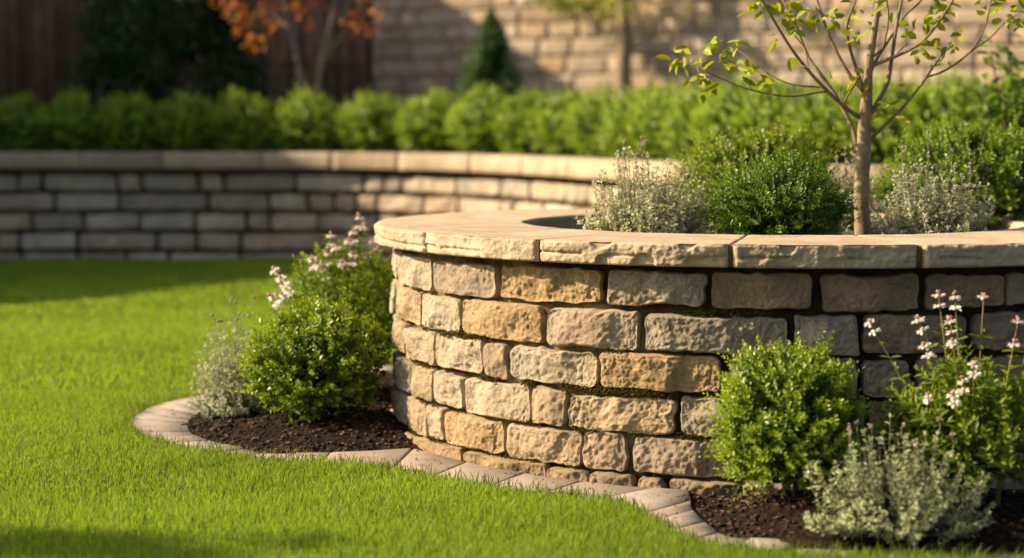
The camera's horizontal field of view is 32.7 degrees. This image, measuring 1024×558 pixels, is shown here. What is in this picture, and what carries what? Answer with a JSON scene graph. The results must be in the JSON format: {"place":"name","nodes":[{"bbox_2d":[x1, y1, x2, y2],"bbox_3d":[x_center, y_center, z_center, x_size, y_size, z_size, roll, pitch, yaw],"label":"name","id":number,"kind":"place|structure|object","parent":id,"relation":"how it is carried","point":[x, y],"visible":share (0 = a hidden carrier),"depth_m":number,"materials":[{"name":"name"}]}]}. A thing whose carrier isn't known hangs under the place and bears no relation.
{"place":"outdoors","nodes":[
{"label":"outdoors","id":0,"kind":"place"},
{"bbox_2d":[0,255,1023,557],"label":"lawn ground","id":1,"kind":"structure","parent":0,"point":[876,544],"depth_m":6.29,"materials":[{"name":"green plant"}]},
{"bbox_2d":[0,152,993,261],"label":"retaining wall","id":2,"kind":"structure","parent":1,"relation":"on","point":[169,205],"depth_m":17.66,"materials":[{"name":"beige stone"}]},
{"bbox_2d":[118,357,1023,557],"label":"edge grass","id":3,"kind":"structure","parent":1,"relation":"on","point":[155,400],"depth_m":6.24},
{"bbox_2d":[132,365,1023,557],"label":"brick edging","id":4,"kind":"object","parent":1,"relation":"on","point":[160,418],"visible":0.4,"depth_m":6.49,"materials":[{"name":"concrete"}]},
{"bbox_2d":[150,373,1023,552],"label":"mulch bed","id":5,"kind":"object","parent":1,"relation":"on","point":[986,538],"visible":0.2,"depth_m":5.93,"materials":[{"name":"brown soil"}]},
{"bbox_2d":[187,296,284,418],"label":"silver shrub","id":6,"kind":"object","parent":5,"relation":"on","point":[223,400],"visible":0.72,"depth_m":7.68,"materials":[{"name":"grey plant"}]},
{"bbox_2d":[223,286,396,423],"bbox_3d":[-0.864,0.340,7.562,0.742,0.610,0.668,0,5,0],"label":"box shrub","id":7,"kind":"object","parent":5,"relation":"on","point":[313,339],"visible":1,"depth_m":7.40,"materials":[{"name":"green plant"}]},
{"bbox_2d":[262,212,395,376],"bbox_3d":[-0.790,0.107,8.356,0.818,0.848,0.736,0,5,0],"label":"flowering plant","id":8,"kind":"object","parent":5,"relation":"on","point":[369,293],"visible":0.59,"depth_m":8.23,"materials":[{"name":"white plant"}]},
{"bbox_2d":[683,330,884,504],"bbox_3d":[0.924,0.458,5.766,0.600,0.598,0.592,-4,6,-39],"label":"box shrub","id":9,"kind":"object","parent":5,"relation":"on","point":[764,441],"visible":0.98,"depth_m":5.66,"materials":[{"name":"green plant"}]},
{"bbox_2d":[802,413,995,546],"bbox_3d":[1.189,0.618,5.425,0.608,0.381,0.486,0,5,0],"label":"silver shrub","id":10,"kind":"object","parent":5,"relation":"on","point":[917,516],"visible":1,"depth_m":5.36,"materials":[{"name":"grey plant"}]},
{"bbox_2d":[864,290,1023,506],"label":"flowering plant","id":11,"kind":"object","parent":5,"relation":"on","point":[978,410],"visible":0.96,"depth_m":5.59,"materials":[{"name":"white plant"}]},
{"bbox_2d":[374,208,1023,495],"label":"stone planter","id":12,"kind":"object","parent":1,"relation":"on","point":[547,342],"visible":0.8,"depth_m":6.30,"materials":[{"name":"stone"}]},
{"bbox_2d":[689,228,884,234],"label":"planter soil","id":13,"kind":"structure","parent":12,"relation":"in","point":[721,232],"depth_m":8.43,"materials":[{"name":"brown soil"}]},
{"bbox_2d":[572,136,715,233],"bbox_3d":[0.535,-0.342,7.131,0.605,0.489,0.534,0,5,0],"label":"silver shrub","id":14,"kind":"object","parent":13,"relation":"on","point":[646,217],"visible":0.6,"depth_m":7.10,"materials":[{"name":"grey plant"}]},
{"bbox_2d":[666,115,854,233],"bbox_3d":[1.104,-0.429,7.928,0.903,0.630,0.774,0,5,0],"label":"box shrub","id":15,"kind":"object","parent":13,"relation":"on","point":[707,168],"visible":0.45,"depth_m":7.87,"materials":[{"name":"green plant"}]},
{"bbox_2d":[694,137,873,235],"bbox_3d":[1.103,-0.326,7.085,0.635,0.498,0.649,4,6,41],"label":"box shrub","id":16,"kind":"object","parent":13,"relation":"on","point":[809,202],"visible":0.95,"depth_m":6.96,"materials":[{"name":"green plant"}]},
{"bbox_2d":[655,0,1023,234],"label":"young tree","id":17,"kind":"object","parent":13,"relation":"on","point":[863,137],"visible":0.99,"depth_m":7.30,"materials":[{"name":"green plant"}]},
{"bbox_2d":[821,144,885,234],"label":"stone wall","id":18,"kind":"structure","parent":13,"relation":"on","point":[847,229],"depth_m":7.71,"materials":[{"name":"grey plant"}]},
{"bbox_2d":[854,129,995,235],"bbox_3d":[1.700,-0.348,7.109,0.576,0.522,0.493,0,5,0],"label":"silver shrub","id":19,"kind":"object","parent":13,"relation":"on","point":[928,217],"visible":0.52,"depth_m":7.06,"materials":[{"name":"grey plant"}]},
{"bbox_2d":[848,106,1023,230],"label":"box shrub","id":20,"kind":"object","parent":13,"relation":"on","point":[996,160],"visible":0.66,"depth_m":7.95,"materials":[{"name":"green plant"}]},
{"bbox_2d":[188,147,938,165],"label":"terrace soil","id":21,"kind":"structure","parent":0,"point":[402,151],"depth_m":20.95,"materials":[{"name":"brown soil"}]},
{"bbox_2d":[0,89,56,151],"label":"hedge shrub","id":22,"kind":"object","parent":21,"relation":"on","point":[13,114],"visible":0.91,"depth_m":18.20,"materials":[{"name":"green plant"}]},
{"bbox_2d":[32,83,114,151],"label":"hedge shrub","id":23,"kind":"object","parent":21,"relation":"on","point":[70,114],"visible":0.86,"depth_m":18.16,"materials":[{"name":"green plant"}]},
{"bbox_2d":[91,85,166,151],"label":"hedge shrub","id":24,"kind":"object","parent":21,"relation":"on","point":[129,112],"visible":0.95,"depth_m":18.18,"materials":[{"name":"green plant"}]},
{"bbox_2d":[54,0,281,151],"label":"evergreen tree","id":25,"kind":"object","parent":21,"relation":"on","point":[108,71],"visible":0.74,"depth_m":19.99,"materials":[{"name":"green plant"}]},
{"bbox_2d":[145,83,224,151],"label":"hedge shrub","id":26,"kind":"object","parent":21,"relation":"on","point":[192,126],"visible":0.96,"depth_m":18.20,"materials":[{"name":"green plant"}]},
{"bbox_2d":[0,0,373,151],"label":"wooden fence","id":27,"kind":"object","parent":21,"relation":"on","point":[39,47],"visible":0.23,"depth_m":24.83,"materials":[{"name":"brown wood"}]},
{"bbox_2d":[197,85,282,151],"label":"hedge shrub","id":28,"kind":"object","parent":21,"relation":"on","point":[241,118],"visible":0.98,"depth_m":18.18,"materials":[{"name":"green plant"}]},
{"bbox_2d":[209,0,385,105],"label":"red leaved tree","id":29,"kind":"object","parent":21,"relation":"on","point":[325,49],"visible":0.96,"depth_m":19.52,"materials":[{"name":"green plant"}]},
{"bbox_2d":[259,81,346,151],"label":"hedge shrub","id":30,"kind":"object","parent":21,"relation":"on","point":[288,132],"visible":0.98,"depth_m":18.16,"materials":[{"name":"green plant"}]},
{"bbox_2d":[326,88,404,152],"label":"hedge shrub","id":31,"kind":"object","parent":21,"relation":"on","point":[362,113],"visible":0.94,"depth_m":17.98,"materials":[{"name":"green plant"}]},
{"bbox_2d":[383,79,466,152],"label":"hedge shrub","id":32,"kind":"object","parent":21,"relation":"on","point":[426,112],"visible":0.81,"depth_m":17.60,"materials":[{"name":"green plant"}]},
{"bbox_2d":[436,80,517,153],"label":"hedge shrub","id":33,"kind":"object","parent":21,"relation":"on","point":[473,133],"visible":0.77,"depth_m":17.18,"materials":[{"name":"green plant"}]},
{"bbox_2d":[433,7,545,153],"bbox_3d":[-0.247,-2.384,21.342,1.598,1.880,1.493,0,5,0],"label":"conifer","id":34,"kind":"object","parent":21,"relation":"on","point":[487,63],"visible":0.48,"depth_m":21.22,"materials":[{"name":"green plant"}]},
{"bbox_2d":[485,82,566,155],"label":"hedge shrub","id":35,"kind":"object","parent":21,"relation":"on","point":[520,137],"visible":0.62,"depth_m":16.73,"materials":[{"name":"green plant"}]},
{"bbox_2d":[527,84,609,156],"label":"hedge shrub","id":36,"kind":"object","parent":21,"relation":"on","point":[552,121],"visible":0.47,"depth_m":16.16,"materials":[{"name":"green plant"}]},
{"bbox_2d":[523,0,668,96],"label":"garden tree","id":37,"kind":"object","parent":21,"relation":"on","point":[621,8],"visible":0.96,"depth_m":25.75,"materials":[{"name":"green plant"}]},
{"bbox_2d":[560,75,641,158],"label":"hedge shrub","id":38,"kind":"object","parent":21,"relation":"on","point":[588,145],"visible":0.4,"depth_m":15.60,"materials":[{"name":"green plant"}]},
{"bbox_2d":[593,80,671,159],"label":"hedge shrub","id":39,"kind":"object","parent":21,"relation":"on","point":[613,121],"visible":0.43,"depth_m":15.02,"materials":[{"name":"green plant"}]},
{"bbox_2d":[621,73,703,160],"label":"hedge shrub","id":40,"kind":"object","parent":21,"relation":"on","point":[648,114],"visible":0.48,"depth_m":14.52,"materials":[{"name":"green plant"}]},
{"bbox_2d":[355,0,1023,151],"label":"stone house","id":41,"kind":"structure","parent":21,"relation":"on","point":[417,44],"depth_m":26.15,"materials":[{"name":"beige stone"}]},
{"bbox_2d":[651,73,736,160],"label":"hedge shrub","id":42,"kind":"object","parent":21,"relation":"on","point":[679,139],"visible":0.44,"depth_m":13.98,"materials":[{"name":"green plant"}]},
{"bbox_2d":[680,71,782,159],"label":"hedge shrub","id":43,"kind":"object","parent":21,"relation":"on","point":[717,121],"visible":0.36,"depth_m":13.54,"materials":[{"name":"green plant"}]},
{"bbox_2d":[727,71,834,160],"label":"hedge shrub","id":44,"kind":"object","parent":21,"relation":"on","point":[778,106],"visible":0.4,"depth_m":13.15,"materials":[{"name":"green plant"}]},
{"bbox_2d":[771,67,889,163],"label":"hedge shrub","id":45,"kind":"object","parent":21,"relation":"on","point":[825,113],"visible":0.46,"depth_m":12.82,"materials":[{"name":"green plant"}]},
{"bbox_2d":[831,65,941,164],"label":"hedge shrub","id":46,"kind":"object","parent":21,"relation":"on","point":[883,143],"visible":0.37,"depth_m":12.58,"materials":[{"name":"green plant"}]},
{"bbox_2d":[890,58,1006,162],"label":"hedge shrub","id":47,"kind":"object","parent":21,"relation":"on","point":[956,99],"visible":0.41,"depth_m":12.37,"materials":[{"name":"green plant"}]},
{"bbox_2d":[960,67,1023,142],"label":"hedge shrub","id":48,"kind":"object","parent":21,"relation":"on","point":[988,92],"visible":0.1,"depth_m":12.34,"materials":[{"name":"green plant"}]},
{"bbox_2d":[963,19,1023,196],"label":"broad leaved shrub","id":49,"kind":"object","parent":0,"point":[989,108],"visible":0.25,"depth_m":9.82,"materials":[{"name":"green plant"}]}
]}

